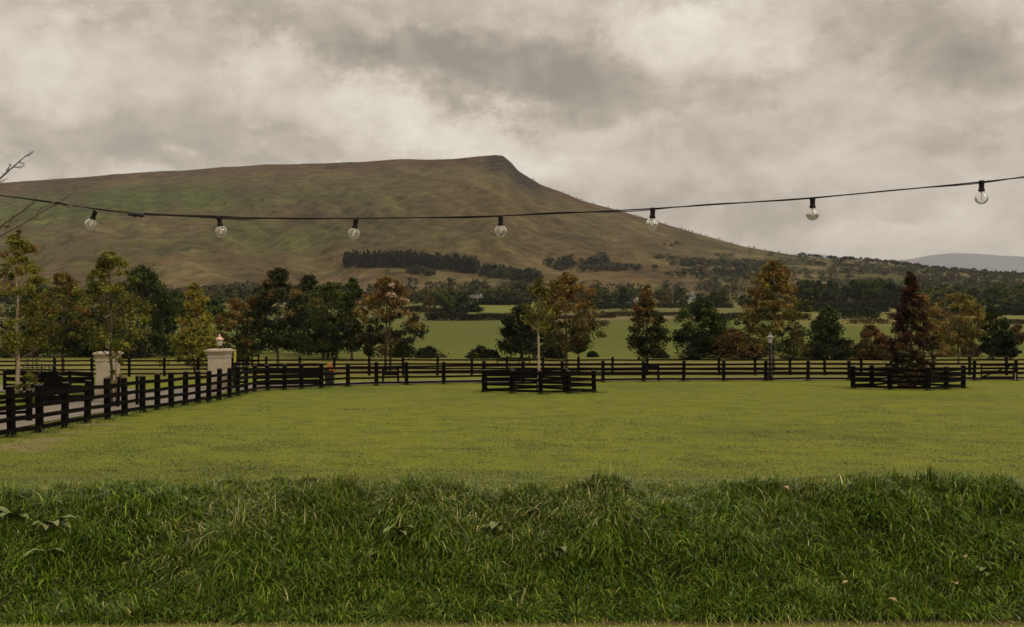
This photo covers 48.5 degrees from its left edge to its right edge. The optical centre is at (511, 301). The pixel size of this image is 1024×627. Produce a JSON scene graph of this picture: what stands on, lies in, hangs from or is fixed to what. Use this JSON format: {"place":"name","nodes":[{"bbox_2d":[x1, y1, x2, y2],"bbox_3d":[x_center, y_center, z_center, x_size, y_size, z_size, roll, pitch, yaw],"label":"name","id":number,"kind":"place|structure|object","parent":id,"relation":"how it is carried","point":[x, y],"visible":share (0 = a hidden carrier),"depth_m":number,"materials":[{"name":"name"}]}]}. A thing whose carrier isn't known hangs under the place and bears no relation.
{"place":"outdoors","nodes":[
{"label":"outdoors","id":0,"kind":"place"},
{"bbox_2d":[0,297,1023,626],"bbox_3d":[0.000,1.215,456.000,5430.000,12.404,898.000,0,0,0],"label":"ground","id":1,"kind":"structure","parent":0,"point":[456,339],"depth_m":32.77,"materials":[{"name":"green plant"}]},
{"bbox_2d":[0,389,32,420],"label":"short fence","id":2,"kind":"object","parent":1,"relation":"on","point":[28,400],"visible":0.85,"depth_m":34.41,"materials":[{"name":"black wood"}]},
{"bbox_2d":[13,372,42,402],"bbox_3d":[-19.633,3.551,45.969,1.306,1.475,1.100,0,0,0],"label":"shrub","id":3,"kind":"object","parent":1,"relation":"on","point":[27,376],"visible":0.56,"depth_m":45.93,"materials":[{"name":"green plant"}]},
{"bbox_2d":[0,229,63,398],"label":"tree","id":4,"kind":"object","parent":1,"relation":"on","point":[14,341],"visible":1,"depth_m":48.09,"materials":[{"name":"green plant"}]},
{"bbox_2d":[0,153,76,236],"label":"bare tree","id":5,"kind":"object","parent":1,"relation":"on","point":[27,206],"visible":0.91,"depth_m":25.99,"materials":[{"name":"brown plant"}]},
{"bbox_2d":[0,283,78,357],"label":"tree","id":6,"kind":"object","parent":1,"relation":"on","point":[37,353],"visible":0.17,"depth_m":121.10,"materials":[{"name":"green plant"}]},
{"bbox_2d":[3,370,93,390],"bbox_3d":[-22.023,3.906,54.175,7.996,1.518,0.512,0,0,39],"label":"board fence","id":7,"kind":"object","parent":1,"relation":"on","point":[69,373],"visible":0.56,"depth_m":54.99,"materials":[{"name":"black wood"}]},
{"bbox_2d":[34,372,62,395],"bbox_3d":[-19.508,3.687,47.880,1.108,1.421,4.158,0,0,-22],"label":"fence","id":8,"kind":"object","parent":1,"relation":"on","point":[40,375],"visible":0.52,"depth_m":48.57,"materials":[{"name":"black wood"}]},
{"bbox_2d":[23,270,99,368],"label":"tree","id":9,"kind":"object","parent":1,"relation":"on","point":[60,278],"visible":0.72,"depth_m":83.46,"materials":[{"name":"green plant"}]},
{"bbox_2d":[47,289,124,357],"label":"tree","id":10,"kind":"object","parent":1,"relation":"on","point":[84,345],"visible":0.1,"depth_m":122.39,"materials":[{"name":"green plant"}]},
{"bbox_2d":[92,351,122,394],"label":"gate pillar","id":11,"kind":"structure","parent":1,"relation":"on","point":[102,365],"depth_m":49.58,"materials":[{"name":"beige stone"}]},
{"bbox_2d":[67,249,156,400],"bbox_3d":[-16.104,1.071,46.390,3.299,6.428,3.463,0,0,0],"label":"sapling","id":12,"kind":"object","parent":1,"relation":"on","point":[111,260],"visible":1,"depth_m":46.00,"materials":[{"name":"green plant"}]},
{"bbox_2d":[108,348,123,400],"bbox_3d":[-15.880,3.047,45.593,0.813,2.430,0.845,0,0,0],"label":"shrub","id":13,"kind":"object","parent":1,"relation":"on","point":[119,359],"visible":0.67,"depth_m":45.53,"materials":[{"name":"green plant"}]},
{"bbox_2d":[110,375,138,406],"bbox_3d":[-14.666,3.491,42.754,0.218,1.534,2.627,0,0,6],"label":"short fence","id":14,"kind":"object","parent":1,"relation":"on","point":[136,388],"visible":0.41,"depth_m":42.50,"materials":[{"name":"black wood"}]},
{"bbox_2d":[103,264,184,358],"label":"tree","id":15,"kind":"object","parent":1,"relation":"on","point":[149,283],"visible":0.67,"depth_m":119.97,"materials":[{"name":"green plant"}]},
{"bbox_2d":[156,292,191,354],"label":"tree","id":16,"kind":"object","parent":1,"relation":"on","point":[175,326],"visible":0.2,"depth_m":127.28,"materials":[{"name":"green plant"}]},
{"bbox_2d":[156,281,226,371],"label":"tree","id":17,"kind":"object","parent":1,"relation":"on","point":[198,306],"visible":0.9,"depth_m":83.56,"materials":[{"name":"green plant"}]},
{"bbox_2d":[195,297,233,321],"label":"valley tree","id":18,"kind":"object","parent":1,"relation":"on","point":[215,304],"visible":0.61,"depth_m":345.88,"materials":[{"name":"green plant"}]},
{"bbox_2d":[204,348,234,389],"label":"gate pillar","id":19,"kind":"structure","parent":1,"relation":"on","point":[218,358],"depth_m":56.97,"materials":[{"name":"beige stone"}]},
{"bbox_2d":[211,297,263,365],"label":"tree","id":20,"kind":"object","parent":1,"relation":"on","point":[238,341],"visible":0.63,"depth_m":95.30,"materials":[{"name":"green plant"}]},
{"bbox_2d":[238,297,268,353],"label":"tree","id":21,"kind":"object","parent":1,"relation":"on","point":[252,308],"visible":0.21,"depth_m":131.88,"materials":[{"name":"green plant"}]},
{"bbox_2d":[237,264,314,367],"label":"tree","id":22,"kind":"object","parent":1,"relation":"on","point":[280,336],"visible":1,"depth_m":87.52,"materials":[{"name":"green plant"}]},
{"bbox_2d":[279,273,338,354],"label":"tree","id":23,"kind":"object","parent":1,"relation":"on","point":[308,282],"visible":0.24,"depth_m":127.36,"materials":[{"name":"green plant"}]},
{"bbox_2d":[296,280,359,358],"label":"tree","id":24,"kind":"object","parent":1,"relation":"on","point":[327,345],"visible":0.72,"depth_m":117.27,"materials":[{"name":"green plant"}]},
{"bbox_2d":[0,277,688,299],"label":"foot scrub","id":25,"kind":"object","parent":1,"relation":"on","point":[464,286],"visible":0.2,"depth_m":973.52,"materials":[{"name":"green plant"}]},
{"bbox_2d":[332,277,367,358],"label":"tree","id":26,"kind":"object","parent":1,"relation":"on","point":[355,291],"visible":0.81,"depth_m":111.51,"materials":[{"name":"green plant"}]},
{"bbox_2d":[348,275,428,370],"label":"tree","id":27,"kind":"object","parent":1,"relation":"on","point":[392,297],"visible":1,"depth_m":88.35,"materials":[{"name":"brown plant"}]},
{"bbox_2d":[420,294,436,319],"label":"valley tree","id":28,"kind":"object","parent":1,"relation":"on","point":[428,301],"visible":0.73,"depth_m":429.47,"materials":[{"name":"green plant"}]},
{"bbox_2d":[411,345,451,357],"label":"shrub","id":29,"kind":"object","parent":1,"relation":"on","point":[428,351],"visible":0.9,"depth_m":119.47,"materials":[{"name":"green plant"}]},
{"bbox_2d":[401,306,485,311],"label":"hedge","id":30,"kind":"object","parent":1,"relation":"on","point":[416,308],"visible":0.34,"depth_m":557.88,"materials":[{"name":"green plant"}]},
{"bbox_2d":[437,295,456,312],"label":"valley tree","id":31,"kind":"object","parent":1,"relation":"on","point":[446,303],"visible":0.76,"depth_m":517.75,"materials":[{"name":"green plant"}]},
{"bbox_2d":[423,311,508,320],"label":"hedge","id":32,"kind":"object","parent":1,"relation":"on","point":[446,315],"visible":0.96,"depth_m":413.40,"materials":[{"name":"green plant"}]},
{"bbox_2d":[451,289,480,319],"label":"valley tree","id":33,"kind":"object","parent":1,"relation":"on","point":[461,299],"visible":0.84,"depth_m":424.13,"materials":[{"name":"green plant"}]},
{"bbox_2d":[464,344,497,358],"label":"shrub","id":34,"kind":"object","parent":1,"relation":"on","point":[480,351],"visible":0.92,"depth_m":118.38,"materials":[{"name":"green plant"}]},
{"bbox_2d":[483,287,513,304],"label":"valley tree","id":35,"kind":"object","parent":1,"relation":"on","point":[506,295],"visible":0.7,"depth_m":707.36,"materials":[{"name":"green plant"}]},
{"bbox_2d":[471,297,531,304],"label":"hedge","id":36,"kind":"object","parent":1,"relation":"on","point":[488,301],"visible":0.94,"depth_m":701.38,"materials":[{"name":"green plant"}]},
{"bbox_2d":[0,460,1023,626],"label":"bank grass","id":37,"kind":"structure","parent":1,"relation":"on","point":[349,507],"depth_m":10.98,"materials":[{"name":"green plant"}]},
{"bbox_2d":[0,506,28,518],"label":"weed","id":38,"kind":"object","parent":37,"relation":"on","point":[3,514],"visible":0.97,"depth_m":11.39,"materials":[{"name":"green plant"}]},
{"bbox_2d":[33,514,76,529],"bbox_3d":[-4.474,2.165,11.073,0.442,0.158,0.241,0,0,0],"label":"weed","id":39,"kind":"object","parent":37,"relation":"on","point":[61,520],"visible":0.96,"depth_m":11.09,"materials":[{"name":"green plant"}]},
{"bbox_2d":[0,359,1023,437],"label":"post and rail fence","id":40,"kind":"object","parent":1,"relation":"on","point":[11,407],"visible":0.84,"depth_m":54.57,"materials":[{"name":"black wood"}]},
{"bbox_2d":[0,356,1023,376],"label":"post and rail fence","id":41,"kind":"object","parent":1,"relation":"on","point":[369,363],"visible":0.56,"depth_m":79.83,"materials":[{"name":"black wood"}]},
{"bbox_2d":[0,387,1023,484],"bbox_3d":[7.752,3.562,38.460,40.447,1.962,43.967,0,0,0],"label":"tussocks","id":42,"kind":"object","parent":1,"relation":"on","point":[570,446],"visible":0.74,"depth_m":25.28,"materials":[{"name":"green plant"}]},
{"bbox_2d":[0,378,1023,438],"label":"post tufts","id":43,"kind":"object","parent":1,"relation":"on","point":[146,411],"visible":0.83,"depth_m":47.11,"materials":[{"name":"green plant"}]},
{"bbox_2d":[506,282,530,298],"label":"valley tree","id":44,"kind":"object","parent":1,"relation":"on","point":[522,286],"visible":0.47,"depth_m":855.38,"materials":[{"name":"green plant"}]},
{"bbox_2d":[495,303,547,358],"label":"tree","id":45,"kind":"object","parent":1,"relation":"on","point":[515,341],"visible":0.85,"depth_m":117.07,"materials":[{"name":"green plant"}]},
{"bbox_2d":[515,278,555,389],"bbox_3d":[1.209,1.673,54.229,1.825,5.661,1.994,0,0,32],"label":"sapling","id":46,"kind":"object","parent":1,"relation":"on","point":[538,288],"visible":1,"depth_m":54.11,"materials":[{"name":"green plant"}]},
{"bbox_2d":[482,368,595,393],"bbox_3d":[1.298,3.868,54.097,3.962,1.547,3.956,0,0,-45],"label":"fence","id":47,"kind":"object","parent":1,"relation":"on","point":[565,387],"visible":0.93,"depth_m":53.31,"materials":[{"name":"black wood"}]},
{"bbox_2d":[537,323,562,357],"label":"tree","id":48,"kind":"object","parent":1,"relation":"on","point":[547,354],"visible":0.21,"depth_m":118.50,"materials":[{"name":"green plant"}]},
{"bbox_2d":[530,272,606,367],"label":"tree","id":49,"kind":"object","parent":1,"relation":"on","point":[579,329],"visible":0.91,"depth_m":86.38,"materials":[{"name":"brown plant"}]},
{"bbox_2d":[561,302,636,309],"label":"hedge","id":50,"kind":"object","parent":1,"relation":"on","point":[609,306],"visible":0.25,"depth_m":586.97,"materials":[{"name":"green plant"}]},
{"bbox_2d":[614,286,632,309],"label":"valley tree","id":51,"kind":"object","parent":1,"relation":"on","point":[627,298],"visible":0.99,"depth_m":559.35,"materials":[{"name":"green plant"}]},
{"bbox_2d":[603,311,678,315],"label":"hedge","id":52,"kind":"object","parent":1,"relation":"on","point":[626,313],"visible":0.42,"depth_m":468.19,"materials":[{"name":"green plant"}]},
{"bbox_2d":[623,284,672,370],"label":"tree","id":53,"kind":"object","parent":1,"relation":"on","point":[644,306],"visible":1,"depth_m":87.52,"materials":[{"name":"green plant"}]},
{"bbox_2d":[658,294,678,307],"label":"valley tree","id":54,"kind":"object","parent":1,"relation":"on","point":[667,298],"visible":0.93,"depth_m":608.67,"materials":[{"name":"green plant"}]},
{"bbox_2d":[671,288,691,303],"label":"valley tree","id":55,"kind":"object","parent":1,"relation":"on","point":[685,296],"visible":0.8,"depth_m":719.12,"materials":[{"name":"green plant"}]},
{"bbox_2d":[677,347,702,358],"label":"shrub","id":56,"kind":"object","parent":1,"relation":"on","point":[691,353],"visible":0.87,"depth_m":116.51,"materials":[{"name":"green plant"}]},
{"bbox_2d":[655,302,733,307],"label":"hedge","id":57,"kind":"object","parent":1,"relation":"on","point":[726,305],"visible":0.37,"depth_m":639.99,"materials":[{"name":"green plant"}]},
{"bbox_2d":[669,297,730,357],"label":"tree","id":58,"kind":"object","parent":1,"relation":"on","point":[704,312],"visible":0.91,"depth_m":119.92,"materials":[{"name":"green plant"}]},
{"bbox_2d":[702,327,765,358],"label":"shrub","id":59,"kind":"object","parent":1,"relation":"on","point":[728,341],"visible":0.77,"depth_m":117.98,"materials":[{"name":"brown plant"}]},
{"bbox_2d":[718,312,814,320],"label":"hedge","id":60,"kind":"object","parent":1,"relation":"on","point":[730,316],"visible":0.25,"depth_m":376.99,"materials":[{"name":"green plant"}]},
{"bbox_2d":[766,333,773,380],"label":"lamp post","id":61,"kind":"object","parent":1,"relation":"on","point":[769,337],"visible":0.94,"depth_m":70.11,"materials":[{"name":"black metal"}]},
{"bbox_2d":[734,259,816,370],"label":"tree","id":62,"kind":"object","parent":1,"relation":"on","point":[773,270],"visible":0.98,"depth_m":89.46,"materials":[{"name":"brown plant"}]},
{"bbox_2d":[777,336,813,358],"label":"shrub","id":63,"kind":"object","parent":1,"relation":"on","point":[803,352],"visible":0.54,"depth_m":116.41,"materials":[{"name":"green plant"}]},
{"bbox_2d":[797,279,819,300],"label":"valley tree","id":64,"kind":"object","parent":1,"relation":"on","point":[808,284],"visible":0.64,"depth_m":661.39,"materials":[{"name":"green plant"}]},
{"bbox_2d":[797,305,857,358],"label":"tree","id":65,"kind":"object","parent":1,"relation":"on","point":[824,342],"visible":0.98,"depth_m":117.15,"materials":[{"name":"green plant"}]},
{"bbox_2d":[820,280,836,302],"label":"valley tree","id":66,"kind":"object","parent":1,"relation":"on","point":[830,285],"visible":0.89,"depth_m":642.92,"materials":[{"name":"green plant"}]},
{"bbox_2d":[796,306,891,311],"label":"hedge","id":67,"kind":"object","parent":1,"relation":"on","point":[881,309],"visible":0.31,"depth_m":518.24,"materials":[{"name":"green plant"}]},
{"bbox_2d":[797,299,899,307],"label":"hedge","id":68,"kind":"object","parent":1,"relation":"on","point":[874,303],"visible":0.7,"depth_m":629.61,"materials":[{"name":"green plant"}]},
{"bbox_2d":[834,306,886,318],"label":"hedge","id":69,"kind":"object","parent":1,"relation":"on","point":[866,313],"visible":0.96,"depth_m":416.07,"materials":[{"name":"green plant"}]},
{"bbox_2d":[853,281,872,300],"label":"valley tree","id":70,"kind":"object","parent":1,"relation":"on","point":[857,295],"visible":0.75,"depth_m":647.47,"materials":[{"name":"green plant"}]},
{"bbox_2d":[845,318,890,323],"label":"hedge","id":71,"kind":"object","parent":1,"relation":"on","point":[868,321],"visible":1,"depth_m":331.87,"materials":[{"name":"green plant"}]},
{"bbox_2d":[849,323,892,358],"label":"shrub","id":72,"kind":"object","parent":1,"relation":"on","point":[874,350],"visible":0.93,"depth_m":115.25,"materials":[{"name":"brown plant"}]},
{"bbox_2d":[860,280,881,300],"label":"valley tree","id":73,"kind":"object","parent":1,"relation":"on","point":[872,287],"visible":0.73,"depth_m":640.75,"materials":[{"name":"green plant"}]},
{"bbox_2d":[850,365,965,390],"bbox_3d":[20.614,4.029,59.200,4.313,1.640,4.345,0,0,45],"label":"fence","id":74,"kind":"object","parent":1,"relation":"on","point":[887,372],"visible":0.81,"depth_m":57.95,"materials":[{"name":"black wood"}]},
{"bbox_2d":[879,270,943,385],"bbox_3d":[20.766,1.529,59.613,2.773,6.363,3.223,0,0,0],"label":"tree","id":75,"kind":"object","parent":1,"relation":"on","point":[912,308],"visible":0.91,"depth_m":59.08,"materials":[{"name":"brown plant"}]},
{"bbox_2d":[883,312,957,319],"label":"hedge","id":76,"kind":"object","parent":1,"relation":"on","point":[932,315],"visible":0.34,"depth_m":404.87,"materials":[{"name":"green plant"}]},
{"bbox_2d":[889,294,958,353],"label":"tree","id":77,"kind":"object","parent":1,"relation":"on","point":[933,310],"visible":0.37,"depth_m":96.28,"materials":[{"name":"brown plant"}]},
{"bbox_2d":[933,338,960,356],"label":"shrub","id":78,"kind":"object","parent":1,"relation":"on","point":[952,352],"visible":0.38,"depth_m":122.46,"materials":[{"name":"green plant"}]},
{"bbox_2d":[932,291,988,362],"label":"tree","id":79,"kind":"object","parent":1,"relation":"on","point":[967,329],"visible":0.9,"depth_m":105.15,"materials":[{"name":"green plant"}]},
{"bbox_2d":[954,340,982,356],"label":"shrub","id":80,"kind":"object","parent":1,"relation":"on","point":[970,348],"visible":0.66,"depth_m":122.69,"materials":[{"name":"brown plant"}]},
{"bbox_2d":[921,305,1023,314],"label":"hedge","id":81,"kind":"object","parent":1,"relation":"on","point":[1007,310],"visible":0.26,"depth_m":485.45,"materials":[{"name":"green plant"}]},
{"bbox_2d":[931,318,1023,323],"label":"hedge","id":82,"kind":"object","parent":1,"relation":"on","point":[1018,321],"visible":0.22,"depth_m":328.92,"materials":[{"name":"green plant"}]},
{"bbox_2d":[975,306,1017,358],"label":"tree","id":83,"kind":"object","parent":1,"relation":"on","point":[993,345],"visible":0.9,"depth_m":116.42,"materials":[{"name":"green plant"}]},
{"bbox_2d":[997,334,1021,358],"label":"shrub","id":84,"kind":"object","parent":1,"relation":"on","point":[1011,349],"visible":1,"depth_m":115.66,"materials":[{"name":"green plant"}]},
{"bbox_2d":[997,297,1023,307],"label":"valley tree","id":85,"kind":"object","parent":1,"relation":"on","point":[1005,301],"visible":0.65,"depth_m":575.30,"materials":[{"name":"green plant"}]},
{"bbox_2d":[1008,324,1023,347],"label":"tree","id":86,"kind":"object","parent":1,"relation":"on","point":[1018,335],"visible":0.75,"depth_m":149.45,"materials":[{"name":"green plant"}]},
{"bbox_2d":[0,155,1023,298],"bbox_3d":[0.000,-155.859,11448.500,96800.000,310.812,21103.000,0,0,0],"label":"mountain","id":87,"kind":"structure","parent":0,"point":[178,251],"depth_m":1797.05,"materials":[{"name":"green plant"}]},
{"bbox_2d":[342,249,480,272],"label":"conifer plantation","id":88,"kind":"object","parent":87,"relation":"on","point":[397,258],"visible":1,"depth_m":1209.64,"materials":[{"name":"green plant"}]},
{"bbox_2d":[480,263,543,281],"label":"hillside wood","id":89,"kind":"object","parent":87,"relation":"on","point":[529,274],"visible":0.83,"depth_m":1131.60,"materials":[{"name":"green plant"}]},
{"bbox_2d":[384,251,798,280],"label":"hillside copses","id":90,"kind":"object","parent":87,"relation":"on","point":[590,263],"visible":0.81,"depth_m":1344.69,"materials":[{"name":"green plant"}]},
{"bbox_2d":[532,178,1023,274],"bbox_3d":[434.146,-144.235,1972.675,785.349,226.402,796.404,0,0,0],"label":"ridge bushes","id":91,"kind":"object","parent":87,"relation":"on","point":[873,260],"visible":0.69,"depth_m":1888.59,"materials":[{"name":"green plant"}]},
{"bbox_2d":[653,240,1023,298],"bbox_3d":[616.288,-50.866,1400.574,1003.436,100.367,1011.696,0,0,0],"label":"hillside scrub","id":92,"kind":"object","parent":87,"relation":"on","point":[973,281],"visible":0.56,"depth_m":1372.47,"materials":[{"name":"green plant"}]},
{"bbox_2d":[0,466,1023,496],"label":"crest grass","id":93,"kind":"structure","parent":0,"point":[392,479],"depth_m":20.38,"materials":[{"name":"green plant"}]},
{"bbox_2d":[0,176,1023,219],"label":"string light cable","id":94,"kind":"object","parent":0,"point":[136,214],"visible":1,"depth_m":4.52,"materials":[{"name":"black rubber"}]},
{"bbox_2d":[85,210,97,229],"bbox_3d":[-1.752,-0.342,4.748,0.048,0.087,0.048,19,0,0],"label":"light bulb","id":95,"kind":"object","parent":94,"relation":"hanging from","point":[90,223],"visible":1,"depth_m":4.74,"materials":[{"name":"clear glass"}]},
{"bbox_2d":[215,216,226,237],"bbox_3d":[-1.196,-0.307,4.669,0.048,0.088,0.048,-9,0,0],"label":"light bulb","id":96,"kind":"object","parent":94,"relation":"hanging from","point":[221,231],"visible":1,"depth_m":4.66,"materials":[{"name":"clear glass"}]},
{"bbox_2d":[348,218,359,239],"bbox_3d":[-0.634,-0.294,4.581,0.048,0.088,0.048,9,0,0],"label":"light bulb","id":97,"kind":"object","parent":94,"relation":"hanging from","point":[353,233],"visible":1,"depth_m":4.57,"materials":[{"name":"clear glass"}]},
{"bbox_2d":[495,215,506,237],"bbox_3d":[-0.045,-0.298,4.488,0.048,0.088,0.048,0,0,0],"label":"light bulb","id":98,"kind":"object","parent":94,"relation":"hanging from","point":[500,230],"visible":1,"depth_m":4.47,"materials":[{"name":"clear glass"}]},
{"bbox_2d":[646,207,657,229],"bbox_3d":[0.542,-0.320,4.391,0.048,0.088,0.048,3,0,0],"label":"light bulb","id":99,"kind":"object","parent":94,"relation":"hanging from","point":[651,222],"visible":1,"depth_m":4.38,"materials":[{"name":"clear glass"}]},
{"bbox_2d":[806,197,818,220],"bbox_3d":[1.133,-0.351,4.288,0.048,0.088,0.048,0,0,0],"label":"light bulb","id":100,"kind":"object","parent":94,"relation":"hanging from","point":[812,213],"visible":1,"depth_m":4.28,"materials":[{"name":"clear glass"}]},
{"bbox_2d":[974,180,988,203],"bbox_3d":[1.725,-0.402,4.180,0.049,0.088,0.049,0,0,0],"label":"light bulb","id":101,"kind":"object","parent":94,"relation":"hanging from","point":[981,196],"visible":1,"depth_m":4.17,"materials":[{"name":"clear glass"}]},
{"bbox_2d":[0,377,1023,429],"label":"road","id":102,"kind":"structure","parent":0,"point":[52,408],"depth_m":46.38,"materials":[{"name":"grey asphalt"}]},
{"bbox_2d":[43,377,93,401],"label":"field gate","id":103,"kind":"structure","parent":102,"relation":"on","point":[56,380],"depth_m":45.81,"materials":[{"name":"black wood"}]},
{"bbox_2d":[253,363,323,384],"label":"field gate","id":104,"kind":"structure","parent":102,"relation":"on","point":[290,371],"depth_m":61.53,"materials":[{"name":"black wood"}]},
{"bbox_2d":[981,365,1013,376],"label":"field gate","id":105,"kind":"structure","parent":102,"relation":"on","point":[1002,370],"depth_m":71.88,"materials":[{"name":"black wood"}]},
{"bbox_2d":[0,620,1023,626],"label":"lawn grass","id":106,"kind":"structure","parent":0,"point":[518,624],"depth_m":9.95,"materials":[{"name":"green plant"}]},
{"bbox_2d":[0,0,1023,259],"label":"sky","id":107,"kind":"structure","parent":0,"point":[615,104],"materials":[{"name":"grey"}]},
{"bbox_2d":[790,253,1023,273],"bbox_3d":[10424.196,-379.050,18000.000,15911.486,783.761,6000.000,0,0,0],"label":"distant hills","id":108,"kind":"structure","parent":0,"point":[980,262],"depth_m":17440.02,"materials":[{"name":"grey"}]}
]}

